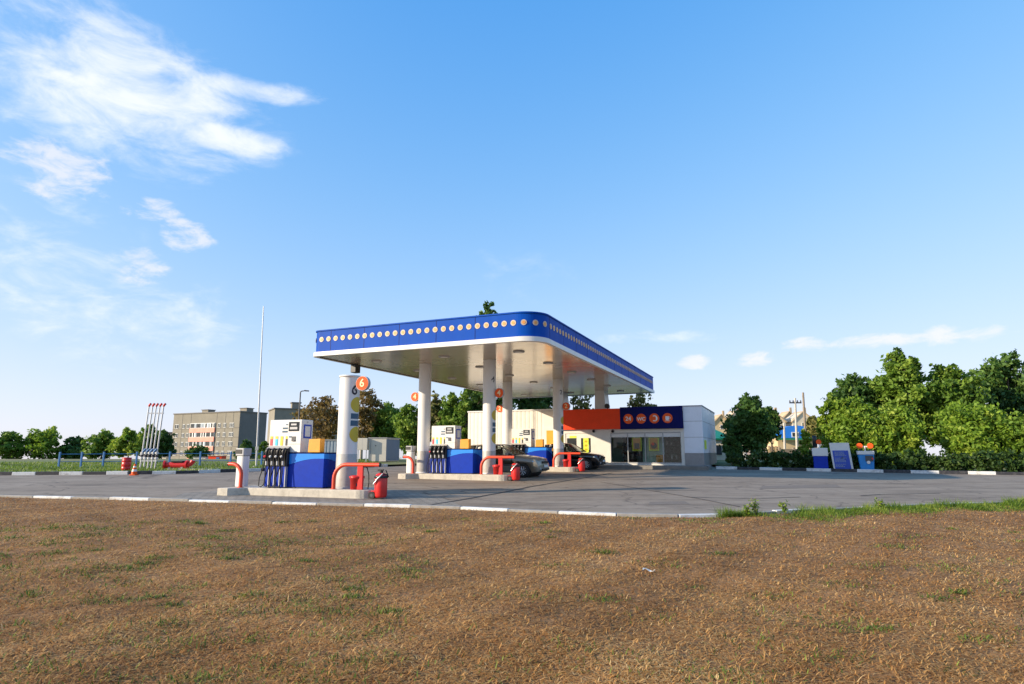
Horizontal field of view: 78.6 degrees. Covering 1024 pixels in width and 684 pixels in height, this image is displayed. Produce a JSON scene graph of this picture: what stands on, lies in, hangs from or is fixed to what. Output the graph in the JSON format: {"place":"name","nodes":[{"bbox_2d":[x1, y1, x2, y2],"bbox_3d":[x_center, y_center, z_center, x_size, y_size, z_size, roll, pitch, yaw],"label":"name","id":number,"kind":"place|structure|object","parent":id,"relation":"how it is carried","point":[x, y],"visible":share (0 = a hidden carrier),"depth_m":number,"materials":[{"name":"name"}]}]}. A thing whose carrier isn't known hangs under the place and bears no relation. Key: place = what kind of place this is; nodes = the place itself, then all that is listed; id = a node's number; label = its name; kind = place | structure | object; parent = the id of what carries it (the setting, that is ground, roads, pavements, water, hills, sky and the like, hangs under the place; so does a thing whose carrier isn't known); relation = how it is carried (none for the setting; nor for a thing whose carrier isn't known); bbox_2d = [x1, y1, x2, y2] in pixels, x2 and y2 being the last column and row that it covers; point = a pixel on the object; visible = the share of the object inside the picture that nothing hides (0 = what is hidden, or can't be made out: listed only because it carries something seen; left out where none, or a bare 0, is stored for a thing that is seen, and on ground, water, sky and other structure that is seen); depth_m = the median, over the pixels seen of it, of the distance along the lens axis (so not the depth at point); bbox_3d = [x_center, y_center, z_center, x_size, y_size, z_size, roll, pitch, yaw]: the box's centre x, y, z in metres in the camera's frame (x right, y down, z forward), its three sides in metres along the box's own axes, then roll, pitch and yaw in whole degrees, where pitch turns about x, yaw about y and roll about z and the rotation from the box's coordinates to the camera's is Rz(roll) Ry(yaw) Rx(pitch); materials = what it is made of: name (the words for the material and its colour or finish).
{"place":"outdoors","nodes":[
{"label":"outdoors","id":0,"kind":"place"},
{"bbox_2d":[0,457,416,471],"bbox_3d":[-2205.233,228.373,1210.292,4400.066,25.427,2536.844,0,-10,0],"label":"grassland","id":1,"kind":"structure","parent":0,"point":[402,461],"depth_m":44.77,"materials":[{"name":"green plant"}]},
{"bbox_2d":[0,431,28,458],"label":"tree","id":2,"kind":"object","parent":1,"relation":"on","point":[10,448],"visible":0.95,"depth_m":92.49,"materials":[{"name":"green plant"}]},
{"bbox_2d":[21,426,66,458],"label":"tree","id":3,"kind":"object","parent":1,"relation":"on","point":[40,443],"visible":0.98,"depth_m":93.78,"materials":[{"name":"green plant"}]},
{"bbox_2d":[55,435,89,458],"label":"tree","id":4,"kind":"object","parent":1,"relation":"on","point":[73,445],"visible":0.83,"depth_m":95.23,"materials":[{"name":"green plant"}]},
{"bbox_2d":[79,428,116,458],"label":"tree","id":5,"kind":"object","parent":1,"relation":"on","point":[99,443],"visible":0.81,"depth_m":91.53,"materials":[{"name":"green plant"}]},
{"bbox_2d":[104,427,146,457],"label":"tree","id":6,"kind":"object","parent":1,"relation":"on","point":[125,443],"visible":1,"depth_m":86.15,"materials":[{"name":"green plant"}]},
{"bbox_2d":[121,457,131,470],"bbox_3d":[-18.988,6.018,30.781,0.420,0.660,0.416,0,-10,0],"label":"barrel","id":7,"kind":"object","parent":1,"relation":"on","point":[126,463],"visible":0.84,"depth_m":30.63,"materials":[{"name":"red paint"}]},
{"bbox_2d":[134,423,157,458],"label":"tree","id":8,"kind":"object","parent":1,"relation":"on","point":[146,436],"visible":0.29,"depth_m":89.95,"materials":[{"name":"green plant"}]},
{"bbox_2d":[139,403,165,468],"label":"vent pipes","id":9,"kind":"object","parent":1,"relation":"on","point":[149,456],"visible":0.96,"depth_m":33.42,"materials":[{"name":"white metal"}]},
{"bbox_2d":[147,429,176,458],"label":"tree","id":10,"kind":"object","parent":1,"relation":"on","point":[166,442],"visible":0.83,"depth_m":88.44,"materials":[{"name":"green plant"}]},
{"bbox_2d":[183,444,209,458],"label":"bush","id":11,"kind":"object","parent":1,"relation":"on","point":[198,449],"visible":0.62,"depth_m":136.72,"materials":[{"name":"green plant"}]},
{"bbox_2d":[208,455,226,458],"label":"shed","id":12,"kind":"structure","parent":1,"relation":"on","point":[216,456],"depth_m":116.07,"materials":[{"name":"red metal"}]},
{"bbox_2d":[171,408,267,458],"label":"apartment block","id":13,"kind":"structure","parent":1,"relation":"on","point":[221,432],"depth_m":189.34,"materials":[{"name":"concrete"}]},
{"bbox_2d":[232,439,255,458],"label":"bush","id":14,"kind":"object","parent":1,"relation":"on","point":[245,443],"visible":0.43,"depth_m":127.94,"materials":[{"name":"green plant"}]},
{"bbox_2d":[257,441,268,458],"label":"bush","id":15,"kind":"object","parent":1,"relation":"on","point":[264,444],"visible":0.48,"depth_m":117.62,"materials":[{"name":"green plant"}]},
{"bbox_2d":[267,402,337,445],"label":"apartment block","id":16,"kind":"structure","parent":1,"relation":"on","point":[279,413],"depth_m":151.35,"materials":[{"name":"concrete"}]},
{"bbox_2d":[290,395,338,439],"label":"tree","id":17,"kind":"object","parent":1,"relation":"on","point":[325,430],"visible":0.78,"depth_m":60.52,"materials":[{"name":"brown plant"}]},
{"bbox_2d":[324,440,336,451],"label":"sheet hut","id":18,"kind":"object","parent":1,"relation":"on","point":[330,446],"visible":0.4,"depth_m":46.37,"materials":[{"name":"grey metal"}]},
{"bbox_2d":[357,438,368,461],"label":"cabinet","id":19,"kind":"object","parent":1,"relation":"on","point":[363,444],"visible":0.88,"depth_m":43.13,"materials":[{"name":"grey metal"}]},
{"bbox_2d":[358,388,384,458],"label":"tree","id":20,"kind":"object","parent":1,"relation":"on","point":[367,413],"visible":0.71,"depth_m":59.19,"materials":[{"name":"brown plant"}]},
{"bbox_2d":[359,401,400,448],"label":"tree","id":21,"kind":"object","parent":1,"relation":"on","point":[384,427],"visible":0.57,"depth_m":60.64,"materials":[{"name":"green plant"}]},
{"bbox_2d":[368,437,399,460],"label":"container","id":22,"kind":"object","parent":1,"relation":"on","point":[384,448],"visible":0.96,"depth_m":43.46,"materials":[{"name":"grey metal"}]},
{"bbox_2d":[389,403,431,455],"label":"tree","id":23,"kind":"object","parent":1,"relation":"on","point":[406,426],"visible":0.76,"depth_m":56.34,"materials":[{"name":"green plant"}]},
{"bbox_2d":[430,390,443,439],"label":"tree","id":24,"kind":"object","parent":1,"relation":"on","point":[436,402],"visible":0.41,"depth_m":56.43,"materials":[{"name":"green plant"}]},
{"bbox_2d":[171,490,460,505],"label":"block paving","id":25,"kind":"structure","parent":0,"point":[399,497],"depth_m":17.41,"materials":[{"name":"grey concrete"}]},
{"bbox_2d":[217,485,373,498],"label":"pump island","id":26,"kind":"structure","parent":25,"relation":"on","point":[304,492],"depth_m":18.07,"materials":[{"name":"concrete"}]},
{"bbox_2d":[227,462,242,487],"bbox_3d":[-8.302,4.008,18.761,0.599,0.795,0.179,-3,-11,18],"label":"hoop guard","id":27,"kind":"object","parent":26,"relation":"on","point":[238,466],"visible":0.98,"depth_m":18.69,"materials":[{"name":"red metal"}]},
{"bbox_2d":[235,448,251,486],"bbox_3d":[-8.342,3.877,19.350,0.370,1.160,0.349,-3,-11,18],"label":"pay terminal","id":28,"kind":"object","parent":26,"relation":"on","point":[243,455],"visible":0.95,"depth_m":19.25,"materials":[{"name":"white metal"}]},
{"bbox_2d":[258,420,335,488],"bbox_3d":[-6.351,3.357,18.823,2.119,2.000,1.184,-3,-11,18],"label":"fuel pump","id":29,"kind":"object","parent":26,"relation":"on","point":[290,461],"visible":1,"depth_m":18.49,"materials":[{"name":"blue plastic"}]},
{"bbox_2d":[308,439,324,451],"bbox_3d":[-5.748,3.042,18.362,0.419,0.399,0.226,-3,-11,18],"label":"yellow box","id":30,"kind":"object","parent":29,"relation":"on","point":[316,445],"visible":1,"depth_m":18.26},
{"bbox_2d":[332,463,381,489],"bbox_3d":[-4.416,3.807,17.627,1.579,0.795,0.179,-3,-11,18],"label":"hoop guard","id":31,"kind":"object","parent":26,"relation":"on","point":[360,470],"visible":0.98,"depth_m":17.59,"materials":[{"name":"red metal"}]},
{"bbox_2d":[349,475,364,489],"bbox_3d":[-4.397,3.975,17.719,0.452,0.397,0.447,-3,-11,18],"label":"fire bucket","id":32,"kind":"object","parent":26,"relation":"on","point":[353,481],"visible":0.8,"depth_m":17.55,"materials":[{"name":"red paint"}]},
{"bbox_2d":[368,469,388,498],"bbox_3d":[-3.688,3.960,17.421,0.533,0.800,0.412,-3,-11,18],"label":"wheeled extinguisher","id":33,"kind":"object","parent":25,"relation":"on","point":[380,487],"visible":1,"depth_m":17.28,"materials":[{"name":"red paint"}]},
{"bbox_2d":[336,375,370,488],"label":"pillar","id":34,"kind":"structure","parent":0,"point":[351,386],"depth_m":18.33,"materials":[{"name":"metal"}]},
{"bbox_2d":[0,497,1023,683],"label":"dry bank","id":35,"kind":"structure","parent":0,"point":[406,531],"depth_m":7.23,"materials":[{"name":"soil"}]},
{"bbox_2d":[0,516,1023,683],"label":"green tufts","id":36,"kind":"object","parent":35,"relation":"on","point":[364,588],"visible":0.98,"depth_m":6.45,"materials":[{"name":"green plant"}]},
{"bbox_2d":[748,498,759,514],"bbox_3d":[5.115,3.471,13.213,0.245,0.420,0.342,-4,-11,22],"label":"weed","id":37,"kind":"object","parent":35,"relation":"on","point":[754,504],"visible":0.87,"depth_m":13.19,"materials":[{"name":"green plant"}]},
{"bbox_2d":[714,495,1023,524],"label":"lush grass","id":38,"kind":"structure","parent":35,"relation":"on","point":[1016,503],"depth_m":13.99,"materials":[{"name":"green plant"}]},
{"bbox_2d":[0,464,1023,513],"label":"asphalt yard","id":39,"kind":"structure","parent":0,"point":[731,487],"depth_m":21.50,"materials":[{"name":"grey asphalt"}]},
{"bbox_2d":[57,451,263,466],"bbox_3d":[-19.424,6.868,36.448,12.374,0.995,0.150,2,-10,-13],"label":"railing","id":40,"kind":"object","parent":39,"relation":"on","point":[136,458],"visible":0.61,"depth_m":36.34,"materials":[{"name":"metal"}]},
{"bbox_2d":[0,464,387,474],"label":"kerb","id":41,"kind":"structure","parent":39,"relation":"on","point":[123,472],"depth_m":29.59,"materials":[{"name":"white paint"}]},
{"bbox_2d":[252,306,263,466],"bbox_3d":[-14.658,2.557,36.617,0.399,9.532,0.399,-8,-13,40],"label":"flagpole","id":42,"kind":"object","parent":39,"relation":"on","point":[256,447],"visible":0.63,"depth_m":36.41,"materials":[{"name":"grey metal"}]},
{"bbox_2d":[398,473,510,480],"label":"pump island","id":43,"kind":"structure","parent":39,"relation":"on","point":[488,477],"depth_m":25.69,"materials":[{"name":"concrete"}]},
{"bbox_2d":[406,446,415,472],"bbox_3d":[-4.413,5.112,27.221,0.370,1.160,0.349,-4,-11,23],"label":"pay terminal","id":44,"kind":"object","parent":43,"relation":"on","point":[410,450],"visible":0.94,"depth_m":27.11,"materials":[{"name":"white metal"}]},
{"bbox_2d":[426,425,482,473],"bbox_3d":[-2.448,4.564,26.532,2.119,2.000,1.184,-4,-11,23],"label":"fuel pump","id":45,"kind":"object","parent":43,"relation":"on","point":[447,455],"visible":0.98,"depth_m":26.23,"materials":[{"name":"blue plastic"}]},
{"bbox_2d":[460,439,470,448],"bbox_3d":[-1.941,4.245,26.049,0.419,0.399,0.226,-4,-11,23],"label":"yellow box","id":46,"kind":"object","parent":45,"relation":"on","point":[465,443],"visible":1,"depth_m":25.95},
{"bbox_2d":[313,311,654,473],"bbox_3d":[0.565,3.770,32.885,10.020,5.784,21.420,-4,-11,23],"label":"fuel canopy","id":47,"kind":"object","parent":43,"relation":"on","point":[508,356],"visible":0.96,"depth_m":26.31,"materials":[{"name":"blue metal"}]},
{"bbox_2d":[480,456,515,474],"bbox_3d":[-0.604,4.988,25.191,1.579,0.795,0.179,-4,-11,23],"label":"hoop guard","id":48,"kind":"object","parent":43,"relation":"on","point":[500,462],"visible":1,"depth_m":25.13,"materials":[{"name":"red metal"}]},
{"bbox_2d":[0,495,1002,517],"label":"kerb","id":49,"kind":"structure","parent":39,"relation":"on","point":[670,515],"depth_m":15.13,"materials":[{"name":"white paint"}]},
{"bbox_2d":[471,444,548,477],"bbox_3d":[-0.411,5.383,28.464,4.200,1.465,1.940,-4,-10,23],"label":"parked car","id":50,"kind":"object","parent":39,"relation":"on","point":[531,466],"visible":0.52,"depth_m":27.48,"materials":[{"name":"grey metal"}]},
{"bbox_2d":[467,409,552,448],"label":"metal annex","id":51,"kind":"object","parent":39,"relation":"on","point":[540,421],"visible":0.3,"depth_m":41.61,"materials":[{"name":"beige metal"}]},
{"bbox_2d":[546,430,552,444],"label":"door","id":52,"kind":"structure","parent":51,"relation":"in","point":[549,433],"depth_m":40.53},
{"bbox_2d":[507,461,520,480],"bbox_3d":[0.108,5.139,24.928,0.533,0.800,0.412,-4,-11,23],"label":"wheeled extinguisher","id":53,"kind":"object","parent":39,"relation":"on","point":[515,471],"visible":1,"depth_m":24.79,"materials":[{"name":"red paint"}]},
{"bbox_2d":[430,473,608,504],"bbox_3d":[1.378,5.271,23.241,0.238,0.315,17.254,-4,-11,24],"label":"tar seam","id":54,"kind":"object","parent":39,"relation":"on","point":[511,490],"visible":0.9,"depth_m":19.73,"materials":[{"name":"black asphalt"}]},
{"bbox_2d":[546,466,577,471],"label":"pump island","id":55,"kind":"structure","parent":39,"relation":"on","point":[561,469],"depth_m":32.17,"materials":[{"name":"concrete"}]},
{"bbox_2d":[511,429,551,466],"bbox_3d":[0.968,5.675,33.612,2.119,2.000,1.184,-4,-11,23],"label":"fuel pump","id":56,"kind":"object","parent":55,"relation":"on","point":[523,440],"visible":0.44,"depth_m":33.41,"materials":[{"name":"blue plastic"}]},
{"bbox_2d":[553,452,580,466],"bbox_3d":[2.812,6.100,32.271,1.579,0.795,0.179,-4,-11,23],"label":"hoop guard","id":57,"kind":"object","parent":55,"relation":"on","point":[569,457],"visible":1,"depth_m":32.23,"materials":[{"name":"red metal"}]},
{"bbox_2d":[545,443,605,469],"bbox_3d":[3.189,6.485,35.500,4.200,1.470,1.940,-4,-10,23],"label":"parked car","id":58,"kind":"object","parent":39,"relation":"on","point":[594,460],"visible":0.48,"depth_m":34.50,"materials":[{"name":"black paint"}]},
{"bbox_2d":[575,456,585,471],"bbox_3d":[3.525,6.251,32.008,0.533,0.800,0.412,-4,-11,23],"label":"wheeled extinguisher","id":59,"kind":"object","parent":39,"relation":"on","point":[581,463],"visible":1,"depth_m":31.87,"materials":[{"name":"red paint"}]},
{"bbox_2d":[563,405,716,466],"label":"station shop","id":60,"kind":"structure","parent":39,"relation":"on","point":[686,434],"depth_m":37.19,"materials":[{"name":"grey metal"}]},
{"bbox_2d":[583,438,588,451],"bbox_3d":[4.500,6.266,38.026,0.334,0.840,0.014,-4,-11,23],"label":"poster","id":61,"kind":"object","parent":60,"relation":"attached to","point":[586,444],"visible":0.91,"depth_m":38.02,"materials":[{"name":"yellow paper"}]},
{"bbox_2d":[632,437,641,450],"bbox_3d":[7.375,6.038,36.922,0.585,0.790,0.021,-4,-11,23],"label":"poster","id":62,"kind":"object","parent":60,"relation":"attached to","point":[636,443],"visible":1,"depth_m":36.91,"materials":[{"name":"yellow paper"}]},
{"bbox_2d":[610,432,681,463],"bbox_3d":[7.821,6.203,36.622,4.175,1.806,0.080,-4,-11,23],"label":"window frame","id":63,"kind":"structure","parent":60,"relation":"in","point":[627,433],"depth_m":36.52,"materials":[{"name":"grey metal"}]},
{"bbox_2d":[648,437,658,450],"bbox_3d":[8.290,5.976,36.538,0.608,0.782,0.025,-4,-11,23],"label":"poster","id":64,"kind":"object","parent":60,"relation":"attached to","point":[653,443],"visible":1,"depth_m":36.53,"materials":[{"name":"yellow paper"}]},
{"bbox_2d":[571,465,711,469],"bbox_3d":[6.549,7.403,36.074,9.391,0.569,1.520,-4,-11,23],"label":"shop step","id":65,"kind":"object","parent":39,"relation":"on","point":[672,467],"visible":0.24,"depth_m":34.87,"materials":[{"name":"grey concrete"}]},
{"bbox_2d":[648,501,688,504],"bbox_3d":[4.003,4.167,16.192,1.329,0.020,0.767,2,-10,-10],"label":"asphalt patch","id":66,"kind":"object","parent":39,"relation":"on","point":[667,502],"visible":1,"depth_m":16.28,"materials":[{"name":"grey asphalt"}]},
{"bbox_2d":[760,484,839,488],"bbox_3d":[10.099,5.055,21.852,4.044,0.043,1.294,3,-10,-14],"label":"asphalt patch","id":67,"kind":"object","parent":39,"relation":"on","point":[801,486],"visible":1,"depth_m":21.90,"materials":[{"name":"grey asphalt"}]},
{"bbox_2d":[716,466,1023,474],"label":"kerb","id":68,"kind":"structure","parent":39,"relation":"on","point":[885,471],"depth_m":31.39,"materials":[{"name":"white paint"}]},
{"bbox_2d":[0,0,1023,458],"label":"sky","id":69,"kind":"structure","parent":0,"point":[769,200],"materials":[{"name":"blue"}]},
{"bbox_2d":[712,459,1006,470],"bbox_3d":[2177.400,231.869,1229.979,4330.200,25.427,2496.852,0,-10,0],"label":"grassland","id":70,"kind":"structure","parent":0,"point":[721,463],"depth_m":38.95,"materials":[{"name":"green plant"}]},
{"bbox_2d":[715,430,725,459],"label":"green roof shed","id":71,"kind":"structure","parent":70,"relation":"on","point":[720,454],"depth_m":47.26,"materials":[{"name":"clear metal"}]},
{"bbox_2d":[714,411,726,433],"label":"house","id":72,"kind":"structure","parent":70,"relation":"on","point":[718,423],"depth_m":148.91,"materials":[{"name":"beige concrete"}]},
{"bbox_2d":[721,428,742,463],"bbox_3d":[13.286,6.411,37.706,1.296,2.450,1.256,-4,-11,20],"label":"bush","id":73,"kind":"object","parent":70,"relation":"on","point":[729,445],"visible":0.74,"depth_m":37.57,"materials":[{"name":"green plant"}]},
{"bbox_2d":[719,392,776,460],"bbox_3d":[14.914,5.569,39.841,3.319,4.786,3.661,1,-10,-5],"label":"tree","id":74,"kind":"object","parent":70,"relation":"on","point":[749,424],"visible":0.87,"depth_m":39.00,"materials":[{"name":"green plant"}]},
{"bbox_2d":[762,406,783,451],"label":"tree","id":75,"kind":"object","parent":70,"relation":"on","point":[773,417],"visible":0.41,"depth_m":51.22,"materials":[{"name":"green plant"}]},
{"bbox_2d":[779,407,791,418],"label":"house","id":76,"kind":"structure","parent":70,"relation":"on","point":[786,414],"depth_m":157.92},
{"bbox_2d":[768,426,817,448],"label":"arched hall","id":77,"kind":"structure","parent":70,"relation":"on","point":[790,437],"depth_m":79.13,"materials":[{"name":"blue metal"}]},
{"bbox_2d":[789,398,801,448],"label":"utility pole","id":78,"kind":"object","parent":70,"relation":"on","point":[796,430],"visible":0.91,"depth_m":57.56,"materials":[{"name":"concrete"}]},
{"bbox_2d":[785,408,810,425],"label":"house","id":79,"kind":"structure","parent":70,"relation":"on","point":[790,419],"depth_m":149.21,"materials":[{"name":"beige paint"}]},
{"bbox_2d":[802,392,806,431],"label":"utility pole","id":80,"kind":"object","parent":70,"relation":"on","point":[804,415],"visible":0.6,"depth_m":55.70,"materials":[{"name":"grey concrete"}]},
{"bbox_2d":[797,428,812,454],"bbox_3d":[18.187,6.555,38.604,0.958,2.444,1.050,-8,-13,37],"label":"tree","id":81,"kind":"object","parent":70,"relation":"on","point":[805,441],"visible":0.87,"depth_m":38.54,"materials":[{"name":"green plant"}]},
{"bbox_2d":[803,415,820,438],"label":"tree","id":82,"kind":"object","parent":70,"relation":"on","point":[811,422],"visible":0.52,"depth_m":61.10,"materials":[{"name":"green plant"}]},
{"bbox_2d":[812,435,828,468],"bbox_3d":[16.321,5.837,33.139,0.740,1.749,0.460,-4,-11,23],"label":"air unit","id":83,"kind":"object","parent":70,"relation":"on","point":[820,457],"visible":0.97,"depth_m":32.93,"materials":[{"name":"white metal"}]},
{"bbox_2d":[814,392,847,452],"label":"tree","id":84,"kind":"object","parent":70,"relation":"on","point":[832,405],"visible":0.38,"depth_m":40.14,"materials":[{"name":"green plant"}]},
{"bbox_2d":[829,443,853,468],"bbox_3d":[17.180,5.953,32.620,1.038,1.358,0.136,-4,-11,23],"label":"information board","id":85,"kind":"object","parent":70,"relation":"on","point":[838,451],"visible":0.98,"depth_m":32.57,"materials":[{"name":"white metal"}]},
{"bbox_2d":[822,372,883,417],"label":"tree","id":86,"kind":"object","parent":70,"relation":"on","point":[849,385],"visible":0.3,"depth_m":45.52,"materials":[{"name":"green plant"}]},
{"bbox_2d":[818,393,901,455],"bbox_3d":[21.801,5.634,38.978,4.720,4.855,4.220,-1,-10,6],"label":"tree","id":87,"kind":"object","parent":70,"relation":"on","point":[856,425],"visible":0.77,"depth_m":38.32,"materials":[{"name":"green plant"}]},
{"bbox_2d":[856,443,873,468],"bbox_3d":[18.155,5.871,32.078,0.760,1.352,0.500,-4,-11,23],"label":"air unit","id":88,"kind":"object","parent":70,"relation":"on","point":[865,459],"visible":0.96,"depth_m":31.91,"materials":[{"name":"blue metal"}]},
{"bbox_2d":[725,446,1023,471],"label":"hedge","id":89,"kind":"object","parent":70,"relation":"on","point":[954,461],"visible":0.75,"depth_m":31.57,"materials":[{"name":"green plant"}]},
{"bbox_2d":[873,405,928,464],"bbox_3d":[23.539,5.885,38.187,3.640,4.044,3.752,3,-11,-17],"label":"tree","id":90,"kind":"object","parent":70,"relation":"on","point":[901,424],"visible":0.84,"depth_m":37.43,"materials":[{"name":"green plant"}]},
{"bbox_2d":[867,347,937,435],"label":"tree","id":91,"kind":"object","parent":70,"relation":"on","point":[900,382],"visible":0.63,"depth_m":43.99,"materials":[{"name":"green plant"}]},
{"bbox_2d":[915,363,997,447],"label":"tree","id":92,"kind":"object","parent":70,"relation":"on","point":[947,385],"visible":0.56,"depth_m":43.08,"materials":[{"name":"green plant"}]},
{"bbox_2d":[933,397,1023,465],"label":"bush","id":93,"kind":"object","parent":70,"relation":"on","point":[976,427],"visible":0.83,"depth_m":36.14,"materials":[{"name":"green plant"}]},
{"bbox_2d":[964,348,1023,418],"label":"tree","id":94,"kind":"object","parent":70,"relation":"on","point":[1003,380],"visible":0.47,"depth_m":45.79,"materials":[{"name":"green plant"}]},
{"bbox_2d":[998,411,1023,452],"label":"bush","id":95,"kind":"object","parent":70,"relation":"on","point":[1017,422],"visible":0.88,"depth_m":35.43,"materials":[{"name":"green plant"}]},
{"bbox_3d":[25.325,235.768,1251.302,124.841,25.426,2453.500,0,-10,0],"label":"grassland","id":96,"kind":"structure","parent":0,"visible":0},
{"bbox_2d":[436,391,463,426],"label":"tree","id":97,"kind":"object","parent":96,"relation":"on","point":[447,414],"visible":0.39,"depth_m":54.21,"materials":[{"name":"green plant"}]},
{"bbox_2d":[453,389,472,438],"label":"tree","id":98,"kind":"object","parent":96,"relation":"on","point":[464,406],"visible":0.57,"depth_m":53.30,"materials":[{"name":"green plant"}]},
{"bbox_2d":[460,301,517,422],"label":"tree","id":99,"kind":"object","parent":96,"relation":"on","point":[475,397],"visible":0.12,"depth_m":55.26,"materials":[{"name":"green plant"}]},
{"bbox_2d":[515,397,550,409],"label":"tree","id":100,"kind":"object","parent":96,"relation":"on","point":[530,403],"visible":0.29,"depth_m":56.91,"materials":[{"name":"green plant"}]},
{"bbox_2d":[569,395,593,409],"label":"tree","id":101,"kind":"object","parent":96,"relation":"on","point":[579,403],"visible":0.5,"depth_m":59.50,"materials":[{"name":"green plant"}]},
{"bbox_2d":[627,393,656,406],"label":"tree","id":102,"kind":"object","parent":96,"relation":"on","point":[639,401],"visible":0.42,"depth_m":61.33,"materials":[{"name":"green plant"}]},
{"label":"concrete pad","id":103,"kind":"structure","parent":0,"visible":0},
{"bbox_2d":[162,460,194,468],"bbox_3d":[-17.329,6.382,32.513,1.670,0.517,0.484,0,-10,0],"label":"pipe manifold","id":104,"kind":"object","parent":103,"relation":"on","point":[179,464],"visible":0.94,"depth_m":32.40,"materials":[{"name":"red paint"}]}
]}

